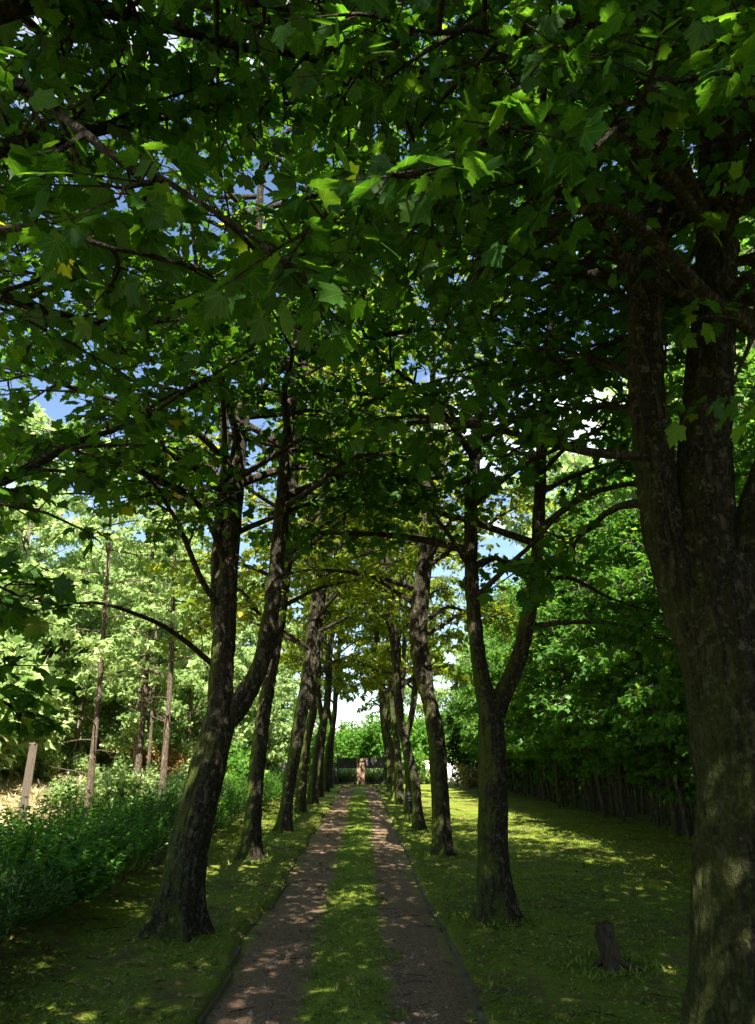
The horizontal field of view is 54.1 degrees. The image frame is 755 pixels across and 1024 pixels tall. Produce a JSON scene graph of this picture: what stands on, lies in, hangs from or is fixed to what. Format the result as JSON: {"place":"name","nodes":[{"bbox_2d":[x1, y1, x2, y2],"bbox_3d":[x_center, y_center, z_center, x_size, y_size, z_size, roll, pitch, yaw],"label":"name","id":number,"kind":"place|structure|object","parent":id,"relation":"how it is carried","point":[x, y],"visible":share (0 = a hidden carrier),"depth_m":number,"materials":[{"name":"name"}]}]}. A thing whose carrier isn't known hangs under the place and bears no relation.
{"place":"outdoors","nodes":[
{"label":"outdoors","id":0,"kind":"place"},
{"bbox_2d":[0,766,695,1023],"bbox_3d":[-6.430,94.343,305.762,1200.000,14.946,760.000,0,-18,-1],"label":"ground","id":1,"kind":"structure","parent":0,"point":[463,799],"depth_m":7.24,"materials":[{"name":"green plant"}]},
{"bbox_2d":[18,742,37,821],"bbox_3d":[-8.565,6.701,18.115,0.216,2.033,0.213,-16,-24,41],"label":"fence post","id":2,"kind":"object","parent":1,"relation":"on","point":[28,775],"visible":0.73,"depth_m":18.13,"materials":[{"name":"brown wood"}]},
{"bbox_2d":[0,515,55,590],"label":"slender tree","id":3,"kind":"object","parent":1,"relation":"on","point":[37,554],"visible":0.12,"depth_m":32.24,"materials":[{"name":"green plant"}]},
{"bbox_2d":[0,627,64,771],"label":"woodland bush","id":4,"kind":"object","parent":1,"relation":"on","point":[2,649],"visible":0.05,"depth_m":25.64,"materials":[{"name":"green plant"}]},
{"bbox_2d":[0,506,70,659],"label":"woodland tree","id":5,"kind":"object","parent":1,"relation":"on","point":[43,547],"visible":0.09,"depth_m":43.38,"materials":[{"name":"green plant"}]},
{"bbox_2d":[0,630,73,783],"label":"woodland bush","id":6,"kind":"object","parent":1,"relation":"on","point":[12,739],"visible":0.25,"depth_m":24.32,"materials":[{"name":"green plant"}]},
{"bbox_2d":[0,649,74,777],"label":"woodland bush","id":7,"kind":"object","parent":1,"relation":"on","point":[40,741],"visible":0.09,"depth_m":26.41,"materials":[{"name":"green plant"}]},
{"bbox_2d":[0,605,78,767],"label":"woodland bush","id":8,"kind":"object","parent":1,"relation":"on","point":[12,650],"visible":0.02,"depth_m":29.61,"materials":[{"name":"green plant"}]},
{"bbox_2d":[14,743,67,780],"bbox_3d":[-12.490,9.334,27.572,1.853,1.462,1.936,0,-18,-1],"label":"bush","id":9,"kind":"object","parent":1,"relation":"on","point":[45,765],"visible":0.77,"depth_m":27.29,"materials":[{"name":"green plant"}]},
{"bbox_2d":[0,463,104,697],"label":"woodland tree","id":10,"kind":"object","parent":1,"relation":"on","point":[53,510],"visible":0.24,"depth_m":29.05,"materials":[{"name":"green plant"}]},
{"bbox_2d":[0,557,120,742],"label":"woodland tree","id":11,"kind":"object","parent":1,"relation":"on","point":[82,619],"visible":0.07,"depth_m":33.11,"materials":[{"name":"green plant"}]},
{"bbox_2d":[37,771,85,807],"bbox_3d":[-9.350,8.287,22.015,1.491,1.126,1.427,3,-18,-8],"label":"bush","id":12,"kind":"object","parent":1,"relation":"on","point":[59,788],"visible":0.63,"depth_m":21.88,"materials":[{"name":"green plant"}]},
{"bbox_2d":[0,401,133,698],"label":"woodland tree","id":13,"kind":"object","parent":1,"relation":"on","point":[73,559],"visible":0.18,"depth_m":32.24,"materials":[{"name":"green plant"}]},
{"bbox_2d":[42,693,94,763],"bbox_3d":[-14.510,9.242,32.489,4.036,3.989,4.641,-5,-19,15],"label":"woodland bush","id":14,"kind":"object","parent":1,"relation":"on","point":[65,746],"visible":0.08,"depth_m":32.45,"materials":[{"name":"green plant"}]},
{"bbox_2d":[62,750,98,776],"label":"bush","id":15,"kind":"object","parent":1,"relation":"on","point":[73,763],"visible":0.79,"depth_m":30.96,"materials":[{"name":"green plant"}]},
{"bbox_2d":[0,763,172,834],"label":"dry grass","id":16,"kind":"structure","parent":1,"relation":"on","point":[8,805],"depth_m":23.37,"materials":[{"name":"plant"}]},
{"bbox_2d":[54,571,141,770],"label":"slender tree","id":17,"kind":"object","parent":1,"relation":"on","point":[84,692],"visible":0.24,"depth_m":32.61,"materials":[{"name":"green plant"}]},
{"bbox_2d":[4,411,208,815],"bbox_3d":[-6.954,2.147,19.542,5.087,11.521,4.577,0,-18,-1],"label":"thin tree","id":18,"kind":"object","parent":1,"relation":"on","point":[102,650],"visible":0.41,"depth_m":19.35,"materials":[{"name":"green plant"}]},
{"bbox_2d":[82,704,133,765],"bbox_3d":[-14.264,11.412,37.739,3.826,3.289,3.328,5,-19,-14],"label":"woodland bush","id":19,"kind":"object","parent":1,"relation":"on","point":[107,728],"visible":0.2,"depth_m":37.12,"materials":[{"name":"green plant"}]},
{"bbox_2d":[72,754,156,812],"bbox_3d":[-7.410,7.750,20.753,2.439,1.842,2.334,-10,-21,28],"label":"bush","id":20,"kind":"object","parent":1,"relation":"on","point":[117,778],"visible":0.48,"depth_m":20.53,"materials":[{"name":"green plant"}]},
{"bbox_2d":[103,732,161,770],"bbox_3d":[-11.209,11.438,34.525,2.785,2.393,2.740,16,-24,-39],"label":"dry bush","id":21,"kind":"object","parent":1,"relation":"on","point":[145,754],"visible":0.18,"depth_m":34.07,"materials":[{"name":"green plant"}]},
{"bbox_2d":[67,539,203,771],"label":"woodland tree","id":22,"kind":"object","parent":1,"relation":"on","point":[121,744],"visible":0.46,"depth_m":31.39,"materials":[{"name":"green plant"}]},
{"bbox_2d":[70,603,211,764],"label":"woodland tree","id":23,"kind":"object","parent":1,"relation":"on","point":[175,742],"visible":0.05,"depth_m":38.14,"materials":[{"name":"green plant"}]},
{"bbox_2d":[125,760,159,797],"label":"bush","id":24,"kind":"object","parent":1,"relation":"on","point":[150,771],"visible":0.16,"depth_m":27.37,"materials":[{"name":"green plant"}]},
{"bbox_2d":[77,407,210,809],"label":"thin tree","id":25,"kind":"object","parent":1,"relation":"on","point":[129,671],"visible":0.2,"depth_m":21.57,"materials":[{"name":"green plant"}]},
{"bbox_2d":[0,766,308,948],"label":"undergrowth","id":26,"kind":"object","parent":1,"relation":"on","point":[47,863],"visible":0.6,"depth_m":8.55,"materials":[{"name":"green plant"}]},
{"bbox_2d":[102,504,208,773],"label":"thin tree","id":27,"kind":"object","parent":1,"relation":"on","point":[152,684],"visible":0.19,"depth_m":30.63,"materials":[{"name":"green plant"}]},
{"bbox_2d":[144,744,190,783],"bbox_3d":[-9.113,11.352,32.601,2.803,2.191,2.412,-6,-19,18],"label":"dry bush","id":28,"kind":"object","parent":1,"relation":"on","point":[179,759],"visible":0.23,"depth_m":32.43,"materials":[{"name":"brown plant"}]},
{"bbox_2d":[72,458,266,798],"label":"thin tree","id":29,"kind":"object","parent":1,"relation":"on","point":[175,616],"visible":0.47,"depth_m":19.38,"materials":[{"name":"green plant"}]},
{"bbox_2d":[151,762,187,798],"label":"bush","id":30,"kind":"object","parent":1,"relation":"on","point":[177,776],"visible":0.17,"depth_m":24.30,"materials":[{"name":"green plant"}]},
{"bbox_2d":[120,635,247,772],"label":"woodland tree","id":31,"kind":"object","parent":1,"relation":"on","point":[198,708],"visible":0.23,"depth_m":36.31,"materials":[{"name":"green plant"}]},
{"bbox_2d":[184,567,286,741],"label":"woodland tree","id":32,"kind":"object","parent":1,"relation":"on","point":[247,731],"visible":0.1,"depth_m":41.78,"materials":[{"name":"green plant"}]},
{"bbox_2d":[193,626,283,750],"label":"woodland tree","id":33,"kind":"object","parent":1,"relation":"on","point":[250,634],"visible":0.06,"depth_m":54.77,"materials":[{"name":"green plant"}]},
{"bbox_2d":[0,0,489,740],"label":"maple tree","id":34,"kind":"object","parent":1,"relation":"on","point":[36,158],"visible":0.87,"depth_m":3.91,"materials":[{"name":"green plant"}]},
{"bbox_2d":[224,748,269,782],"bbox_3d":[-5.035,9.780,27.203,2.117,2.135,2.605,-6,-19,18],"label":"bush","id":35,"kind":"object","parent":1,"relation":"on","point":[236,766],"visible":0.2,"depth_m":27.20,"materials":[{"name":"green plant"}]},
{"bbox_2d":[195,786,342,1023],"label":"kerb","id":36,"kind":"structure","parent":1,"relation":"on","point":[221,989],"depth_m":6.70,"materials":[{"name":"stone"}]},
{"bbox_2d":[244,698,307,773],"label":"garden tree","id":37,"kind":"object","parent":1,"relation":"on","point":[283,704],"visible":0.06,"depth_m":55.48,"materials":[{"name":"green plant"}]},
{"bbox_2d":[237,647,318,773],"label":"woodland tree","id":38,"kind":"object","parent":1,"relation":"on","point":[279,736],"visible":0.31,"depth_m":47.03,"materials":[{"name":"green plant"}]},
{"bbox_2d":[107,193,454,861],"bbox_3d":[-1.781,-0.750,14.584,7.097,13.919,7.226,0,-18,-1],"label":"maple tree","id":39,"kind":"object","parent":1,"relation":"on","point":[251,847],"visible":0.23,"depth_m":12.84,"materials":[{"name":"green plant"}]},
{"bbox_2d":[271,662,298,723],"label":"slender tree","id":40,"kind":"object","parent":1,"relation":"on","point":[285,685],"visible":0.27,"depth_m":56.28,"materials":[{"name":"green plant"}]},
{"bbox_2d":[0,0,605,942],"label":"maple tree","id":41,"kind":"object","parent":1,"relation":"on","point":[180,908],"visible":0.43,"depth_m":7.84,"materials":[{"name":"green plant"}]},
{"bbox_2d":[161,363,462,832],"bbox_3d":[-1.183,0.918,18.777,7.386,13.405,7.330,0,-18,-1],"label":"maple tree","id":42,"kind":"object","parent":1,"relation":"on","point":[317,607],"visible":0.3,"depth_m":17.75,"materials":[{"name":"green plant"}]},
{"bbox_2d":[254,373,378,796],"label":"maple tree","id":43,"kind":"object","parent":1,"relation":"on","point":[341,684],"visible":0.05,"depth_m":31.34,"materials":[{"name":"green plant"}]},
{"bbox_2d":[279,718,354,767],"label":"garden tree","id":44,"kind":"object","parent":1,"relation":"on","point":[339,745],"visible":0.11,"depth_m":52.13,"materials":[{"name":"green plant"}]},
{"bbox_2d":[281,491,364,787],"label":"maple tree","id":45,"kind":"object","parent":1,"relation":"on","point":[344,639],"visible":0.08,"depth_m":39.68,"materials":[{"name":"green plant"}]},
{"bbox_2d":[241,372,414,803],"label":"maple tree","id":46,"kind":"object","parent":1,"relation":"on","point":[312,794],"visible":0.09,"depth_m":27.58,"materials":[{"name":"green plant"}]},
{"bbox_2d":[242,279,421,812],"bbox_3d":[-1.620,0.138,25.185,6.462,18.886,6.147,0,-18,-1],"label":"maple tree","id":47,"kind":"object","parent":1,"relation":"on","point":[300,806],"visible":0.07,"depth_m":22.58,"materials":[{"name":"green plant"}]},
{"bbox_2d":[299,482,375,791],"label":"maple tree","id":48,"kind":"object","parent":1,"relation":"on","point":[326,786],"visible":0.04,"depth_m":35.74,"materials":[{"name":"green plant"}]},
{"bbox_2d":[203,786,476,1023],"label":"drive","id":49,"kind":"structure","parent":1,"relation":"on","point":[450,993],"depth_m":6.95,"materials":[{"name":"grey gravel"}]},
{"bbox_2d":[0,832,689,1023],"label":"twig litter","id":50,"kind":"object","parent":1,"relation":"on","point":[363,926],"visible":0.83,"depth_m":7.16,"materials":[{"name":"brown plant"}]},
{"bbox_2d":[0,816,689,1023],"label":"leaf litter","id":51,"kind":"object","parent":1,"relation":"on","point":[246,985],"visible":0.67,"depth_m":6.99,"materials":[{"name":"brown plant"}]},
{"bbox_2d":[337,755,356,783],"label":"gate","id":52,"kind":"structure","parent":1,"relation":"on","point":[345,763],"depth_m":43.75,"materials":[{"name":"black metal"}]},
{"bbox_2d":[233,815,473,1023],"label":"gravel","id":53,"kind":"structure","parent":1,"relation":"on","point":[274,959],"depth_m":6.82,"materials":[{"name":"grey gravel"}]},
{"bbox_2d":[335,720,372,768],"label":"garden tree","id":54,"kind":"object","parent":1,"relation":"on","point":[354,750],"visible":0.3,"depth_m":53.33,"materials":[{"name":"green plant"}]},
{"bbox_2d":[326,525,414,791],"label":"maple tree","id":55,"kind":"object","parent":1,"relation":"on","point":[389,775],"visible":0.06,"depth_m":35.32,"materials":[{"name":"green plant"}]},
{"bbox_2d":[301,331,463,814],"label":"maple tree","id":56,"kind":"object","parent":1,"relation":"on","point":[399,628],"visible":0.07,"depth_m":22.78,"materials":[{"name":"green plant"}]},
{"bbox_2d":[316,440,462,796],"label":"maple tree","id":57,"kind":"object","parent":1,"relation":"on","point":[386,724],"visible":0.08,"depth_m":31.44,"materials":[{"name":"green plant"}]},
{"bbox_2d":[333,524,446,787],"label":"maple tree","id":58,"kind":"object","parent":1,"relation":"on","point":[364,707],"visible":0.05,"depth_m":40.67,"materials":[{"name":"green plant"}]},
{"bbox_2d":[300,362,480,803],"bbox_3d":[0.847,1.621,29.083,6.957,18.490,7.454,-6,-19,17],"label":"maple tree","id":59,"kind":"object","parent":1,"relation":"on","point":[399,797],"visible":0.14,"depth_m":27.30,"materials":[{"name":"green plant"}]},
{"bbox_2d":[354,705,428,768],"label":"garden tree","id":60,"kind":"object","parent":1,"relation":"on","point":[371,743],"visible":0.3,"depth_m":51.34,"materials":[{"name":"green plant"}]},
{"bbox_2d":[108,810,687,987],"bbox_3d":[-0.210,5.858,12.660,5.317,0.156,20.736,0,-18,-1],"label":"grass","id":61,"kind":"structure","parent":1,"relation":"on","point":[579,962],"depth_m":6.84,"materials":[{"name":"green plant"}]},
{"bbox_2d":[302,349,508,830],"bbox_3d":[0.774,1.015,18.984,6.042,13.349,4.861,-17,-24,41],"label":"maple tree","id":62,"kind":"object","parent":1,"relation":"on","point":[418,819],"visible":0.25,"depth_m":18.06,"materials":[{"name":"green plant"}]},
{"bbox_2d":[400,746,428,772],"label":"garden shrub","id":63,"kind":"object","parent":1,"relation":"on","point":[419,759],"visible":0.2,"depth_m":44.81,"materials":[{"name":"green plant"}]},
{"bbox_2d":[237,255,594,857],"bbox_3d":[1.081,-0.566,14.529,7.362,13.555,7.413,14,-23,-36],"label":"maple tree","id":64,"kind":"object","parent":1,"relation":"on","point":[420,632],"visible":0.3,"depth_m":13.84,"materials":[{"name":"green plant"}]},
{"bbox_2d":[401,645,447,722],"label":"woodland tree","id":65,"kind":"object","parent":1,"relation":"on","point":[408,690],"visible":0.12,"depth_m":66.38,"materials":[{"name":"green plant"}]},
{"bbox_2d":[376,787,487,1023],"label":"kerb","id":66,"kind":"structure","parent":1,"relation":"on","point":[476,1006],"depth_m":6.72,"materials":[{"name":"stone"}]},
{"bbox_2d":[151,0,754,1023],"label":"maple tree","id":67,"kind":"object","parent":1,"relation":"on","point":[679,70],"visible":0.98,"depth_m":3.90,"materials":[{"name":"green plant"}]},
{"bbox_2d":[434,644,471,760],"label":"woodland tree","id":68,"kind":"object","parent":1,"relation":"on","point":[442,692],"visible":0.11,"depth_m":54.09,"materials":[{"name":"green plant"}]},
{"bbox_2d":[442,692,478,785],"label":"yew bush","id":69,"kind":"object","parent":1,"relation":"on","point":[453,742],"visible":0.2,"depth_m":42.23,"materials":[{"name":"green plant"}]},
{"bbox_2d":[453,760,478,788],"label":"flowering bush","id":70,"kind":"object","parent":1,"relation":"on","point":[468,777],"visible":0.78,"depth_m":37.96,"materials":[{"name":"green plant"}]},
{"bbox_2d":[441,633,509,788],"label":"hedge tree","id":71,"kind":"object","parent":1,"relation":"on","point":[452,713],"visible":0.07,"depth_m":39.06,"materials":[{"name":"green plant"}]},
{"bbox_2d":[208,12,748,925],"bbox_3d":[1.938,-1.729,9.719,7.938,12.721,6.284,0,-18,-1],"label":"maple tree","id":72,"kind":"object","parent":1,"relation":"on","point":[496,900],"visible":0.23,"depth_m":8.53,"materials":[{"name":"green plant"}]},
{"bbox_2d":[451,605,528,791],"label":"hedge tree","id":73,"kind":"object","parent":1,"relation":"on","point":[467,651],"visible":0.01,"depth_m":35.77,"materials":[{"name":"green plant"}]},
{"bbox_2d":[457,631,530,792],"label":"hedge tree","id":74,"kind":"object","parent":1,"relation":"on","point":[509,762],"visible":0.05,"depth_m":34.51,"materials":[{"name":"green plant"}]},
{"bbox_2d":[459,592,535,794],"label":"hedge tree","id":75,"kind":"object","parent":1,"relation":"on","point":[507,770],"visible":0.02,"depth_m":33.12,"materials":[{"name":"green plant"}]},
{"bbox_2d":[457,579,551,796],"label":"hedge tree","id":76,"kind":"object","parent":1,"relation":"on","point":[466,669],"visible":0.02,"depth_m":32.33,"materials":[{"name":"green plant"}]},
{"bbox_2d":[463,600,554,800],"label":"hedge tree","id":77,"kind":"object","parent":1,"relation":"on","point":[543,786],"visible":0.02,"depth_m":29.39,"materials":[{"name":"green plant"}]},
{"bbox_2d":[447,539,574,801],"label":"hedge tree","id":78,"kind":"object","parent":1,"relation":"on","point":[498,666],"visible":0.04,"depth_m":28.58,"materials":[{"name":"green plant"}]},
{"bbox_2d":[473,627,551,797],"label":"hedge tree","id":79,"kind":"object","parent":1,"relation":"on","point":[529,766],"visible":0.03,"depth_m":30.39,"materials":[{"name":"green plant"}]},
{"bbox_2d":[460,574,589,807],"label":"hedge tree","id":80,"kind":"object","parent":1,"relation":"on","point":[574,783],"visible":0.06,"depth_m":25.44,"materials":[{"name":"green plant"}]},
{"bbox_2d":[487,572,580,804],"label":"hedge tree","id":81,"kind":"object","parent":1,"relation":"on","point":[509,740],"visible":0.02,"depth_m":26.58,"materials":[{"name":"green plant"}]},
{"bbox_2d":[496,446,602,545],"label":"woodland tree","id":82,"kind":"object","parent":1,"relation":"on","point":[519,529],"visible":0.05,"depth_m":46.98,"materials":[{"name":"green plant"}]},
{"bbox_2d":[492,529,608,810],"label":"hedge tree","id":83,"kind":"object","parent":1,"relation":"on","point":[517,713],"visible":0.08,"depth_m":24.00,"materials":[{"name":"green plant"}]},
{"bbox_2d":[509,557,610,812],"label":"hedge tree","id":84,"kind":"object","parent":1,"relation":"on","point":[533,736],"visible":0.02,"depth_m":22.97,"materials":[{"name":"green plant"}]},
{"bbox_2d":[488,455,656,787],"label":"woodland tree","id":85,"kind":"object","parent":1,"relation":"on","point":[582,459],"depth_m":37.55,"materials":[{"name":"green plant"}]},
{"bbox_2d":[489,454,666,819],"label":"hedge tree","id":86,"kind":"object","parent":1,"relation":"on","point":[613,782],"visible":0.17,"depth_m":21.05,"materials":[{"name":"green plant"}]},
{"bbox_2d":[543,525,648,813],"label":"hedge tree","id":87,"kind":"object","parent":1,"relation":"on","point":[644,803],"visible":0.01,"depth_m":21.62,"materials":[{"name":"green plant"}]},
{"bbox_2d":[521,520,689,814],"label":"hedge tree","id":88,"kind":"object","parent":1,"relation":"on","point":[549,729],"visible":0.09,"depth_m":21.93,"materials":[{"name":"green plant"}]},
{"bbox_2d":[524,448,695,837],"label":"hedge tree","id":89,"kind":"object","parent":1,"relation":"on","point":[597,693],"visible":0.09,"depth_m":17.30,"materials":[{"name":"green plant"}]},
{"bbox_2d":[542,492,693,811],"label":"hedge tree","id":90,"kind":"object","parent":1,"relation":"on","point":[545,725],"visible":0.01,"depth_m":21.39,"materials":[{"name":"green plant"}]},
{"bbox_2d":[549,536,687,825],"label":"hedge tree","id":91,"kind":"object","parent":1,"relation":"on","point":[649,781],"visible":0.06,"depth_m":18.79,"materials":[{"name":"green plant"}]},
{"bbox_2d":[591,920,647,972],"bbox_3d":[1.960,3.560,6.038,0.539,0.399,0.215,-4,-19,12],"label":"tree stump","id":92,"kind":"object","parent":1,"relation":"on","point":[610,958],"visible":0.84,"depth_m":5.99,"materials":[{"name":"brown wood"}]},
{"bbox_2d":[551,521,692,830],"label":"hedge tree","id":93,"kind":"object","parent":1,"relation":"on","point":[595,736],"visible":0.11,"depth_m":17.89,"materials":[{"name":"green plant"}]},
{"bbox_2d":[561,505,694,808],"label":"hedge tree","id":94,"kind":"object","parent":1,"relation":"on","point":[634,680],"visible":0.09,"depth_m":16.04,"materials":[{"name":"green plant"}]},
{"bbox_2d":[550,337,753,517],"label":"woodland tree","id":95,"kind":"object","parent":1,"relation":"on","point":[609,497],"visible":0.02,"depth_m":35.34,"materials":[{"name":"green plant"}]},
{"bbox_2d":[564,367,740,782],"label":"hedge tree","id":96,"kind":"object","parent":1,"relation":"on","point":[638,703],"visible":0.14,"depth_m":15.21,"materials":[{"name":"green plant"}]},
{"bbox_2d":[585,234,754,670],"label":"hedge tree","id":97,"kind":"object","parent":1,"relation":"on","point":[746,463],"visible":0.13,"depth_m":9.73,"materials":[{"name":"green plant"}]},
{"bbox_2d":[618,477,736,779],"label":"hedge tree","id":98,"kind":"object","parent":1,"relation":"on","point":[680,749],"visible":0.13,"depth_m":14.27,"materials":[{"name":"green plant"}]},
{"bbox_2d":[623,352,754,789],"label":"hedge tree","id":99,"kind":"object","parent":1,"relation":"on","point":[674,688],"visible":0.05,"depth_m":12.49,"materials":[{"name":"green plant"}]},
{"bbox_2d":[673,376,754,775],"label":"hedge tree","id":100,"kind":"object","parent":1,"relation":"on","point":[750,438],"visible":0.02,"depth_m":11.87,"materials":[{"name":"green plant"}]},
{"bbox_2d":[294,796,410,1023],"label":"grass","id":101,"kind":"structure","parent":0,"point":[353,811],"depth_m":7.21,"materials":[{"name":"green plant"}]},
{"bbox_2d":[365,755,384,783],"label":"gate","id":102,"kind":"structure","parent":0,"point":[372,763],"depth_m":43.77,"materials":[{"name":"black metal"}]},
{"bbox_2d":[0,0,750,734],"label":"sky","id":103,"kind":"structure","parent":0,"point":[54,408],"materials":[{"name":"blue"}]},
{"bbox_2d":[335,767,430,783],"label":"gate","id":104,"kind":"structure","parent":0,"point":[424,777],"depth_m":44.06,"materials":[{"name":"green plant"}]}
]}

